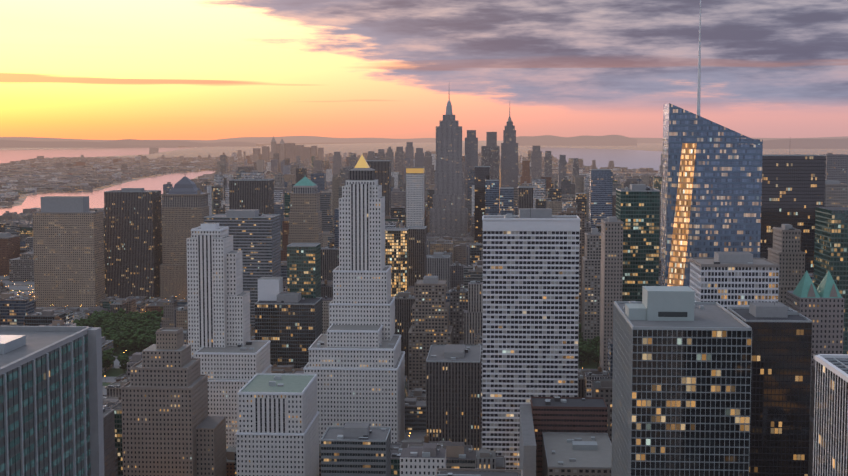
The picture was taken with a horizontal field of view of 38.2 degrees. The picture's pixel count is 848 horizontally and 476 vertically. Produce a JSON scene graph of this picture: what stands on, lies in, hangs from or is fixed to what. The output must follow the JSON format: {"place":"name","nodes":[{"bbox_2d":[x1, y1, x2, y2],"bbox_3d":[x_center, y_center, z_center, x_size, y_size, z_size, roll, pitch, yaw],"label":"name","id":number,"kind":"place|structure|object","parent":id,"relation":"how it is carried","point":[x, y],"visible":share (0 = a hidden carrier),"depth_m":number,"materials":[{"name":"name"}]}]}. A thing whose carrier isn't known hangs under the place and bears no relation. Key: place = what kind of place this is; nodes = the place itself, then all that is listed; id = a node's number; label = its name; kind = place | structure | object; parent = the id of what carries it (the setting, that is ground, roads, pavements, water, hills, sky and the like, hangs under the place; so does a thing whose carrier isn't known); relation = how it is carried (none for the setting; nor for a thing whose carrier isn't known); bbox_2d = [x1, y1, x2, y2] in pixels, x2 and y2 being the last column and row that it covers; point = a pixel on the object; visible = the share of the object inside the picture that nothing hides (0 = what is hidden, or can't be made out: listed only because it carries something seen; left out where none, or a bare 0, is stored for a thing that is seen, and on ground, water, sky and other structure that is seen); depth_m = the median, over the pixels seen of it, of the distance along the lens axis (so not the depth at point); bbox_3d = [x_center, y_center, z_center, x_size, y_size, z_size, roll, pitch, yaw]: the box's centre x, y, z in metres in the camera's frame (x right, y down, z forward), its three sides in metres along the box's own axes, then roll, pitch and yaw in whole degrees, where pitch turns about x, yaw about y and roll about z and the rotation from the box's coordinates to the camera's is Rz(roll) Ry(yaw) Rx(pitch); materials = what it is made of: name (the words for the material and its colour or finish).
{"place":"outdoors","nodes":[
{"label":"outdoors","id":0,"kind":"place"},
{"bbox_2d":[0,170,214,214],"bbox_3d":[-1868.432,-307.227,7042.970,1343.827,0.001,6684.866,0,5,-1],"label":"river water","id":1,"kind":"structure","parent":0,"point":[96,198],"depth_m":6133.63,"materials":[{"name":"pink liquid"}]},
{"bbox_2d":[0,143,349,163],"bbox_3d":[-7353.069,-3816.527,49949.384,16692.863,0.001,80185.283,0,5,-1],"label":"bay water","id":2,"kind":"structure","parent":0,"point":[7,156],"depth_m":22426.04,"materials":[{"name":"pink liquid"}]},
{"bbox_2d":[102,346,599,376],"bbox_3d":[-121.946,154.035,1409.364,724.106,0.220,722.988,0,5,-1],"label":"trees","id":3,"kind":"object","parent":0,"point":[114,372],"depth_m":1441.89,"materials":[{"name":"green plant"}]},
{"bbox_2d":[0,135,847,148],"bbox_3d":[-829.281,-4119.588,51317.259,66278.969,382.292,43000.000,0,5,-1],"label":"hills","id":4,"kind":"structure","parent":0,"point":[605,140],"depth_m":41911.25,"materials":[{"name":"grey"}]},
{"bbox_2d":[0,141,847,446],"bbox_3d":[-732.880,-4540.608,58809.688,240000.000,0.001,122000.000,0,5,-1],"label":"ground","id":5,"kind":"structure","parent":0,"point":[360,149],"depth_m":26020.69,"materials":[{"name":"grey"}]},
{"bbox_2d":[0,276,589,448],"bbox_3d":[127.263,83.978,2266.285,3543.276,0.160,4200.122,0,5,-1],"label":"pavement blocks","id":6,"kind":"structure","parent":5,"relation":"on","point":[415,435],"depth_m":1943.68,"materials":[{"name":"grey concrete"}]},
{"bbox_2d":[6,275,595,378],"bbox_3d":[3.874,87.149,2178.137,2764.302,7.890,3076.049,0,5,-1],"label":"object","id":7,"kind":"object","parent":6,"relation":"on","point":[126,350],"depth_m":2075.24,"materials":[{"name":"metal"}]},
{"bbox_2d":[0,166,661,327],"bbox_3d":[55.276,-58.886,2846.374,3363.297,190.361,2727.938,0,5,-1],"label":"city","id":8,"kind":"object","parent":5,"relation":"on","point":[570,196],"visible":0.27,"depth_m":2406.79,"materials":[{"name":"concrete"}]},
{"bbox_2d":[73,307,599,374],"bbox_3d":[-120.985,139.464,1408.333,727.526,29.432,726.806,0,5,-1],"label":"park trees","id":9,"kind":"object","parent":5,"relation":"on","point":[130,330],"visible":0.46,"depth_m":1557.53,"materials":[{"name":"green plant"}]},
{"bbox_2d":[0,272,814,475],"bbox_3d":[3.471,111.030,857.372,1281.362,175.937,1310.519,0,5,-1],"label":"city buildings","id":10,"kind":"structure","parent":5,"relation":"on","point":[414,457],"depth_m":1110.34,"materials":[{"name":"concrete"}]},
{"bbox_2d":[0,150,832,213],"bbox_3d":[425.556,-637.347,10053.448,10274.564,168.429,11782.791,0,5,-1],"label":"city","id":11,"kind":"object","parent":5,"relation":"on","point":[42,174],"visible":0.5,"depth_m":8517.13,"materials":[{"name":"grey concrete"}]},
{"bbox_2d":[0,0,847,475],"bbox_3d":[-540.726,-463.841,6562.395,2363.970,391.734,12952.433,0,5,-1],"label":"city buildings","id":12,"kind":"structure","parent":5,"relation":"on","point":[718,354],"depth_m":947.85,"materials":[{"name":"grey concrete"}]},
{"bbox_2d":[0,0,847,140],"label":"sky","id":13,"kind":"structure","parent":0,"point":[70,69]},
{"bbox_2d":[128,178,774,304],"bbox_3d":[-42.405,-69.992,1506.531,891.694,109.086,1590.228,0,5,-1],"label":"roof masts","id":14,"kind":"object","parent":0,"point":[530,210],"visible":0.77,"depth_m":955.13,"materials":[{"name":"metal"}]},
{"bbox_2d":[527,147,662,169],"bbox_3d":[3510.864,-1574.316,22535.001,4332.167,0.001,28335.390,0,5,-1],"label":"harbour water","id":15,"kind":"structure","parent":0,"point":[633,159],"depth_m":17624.49,"materials":[{"name":"grey liquid"}]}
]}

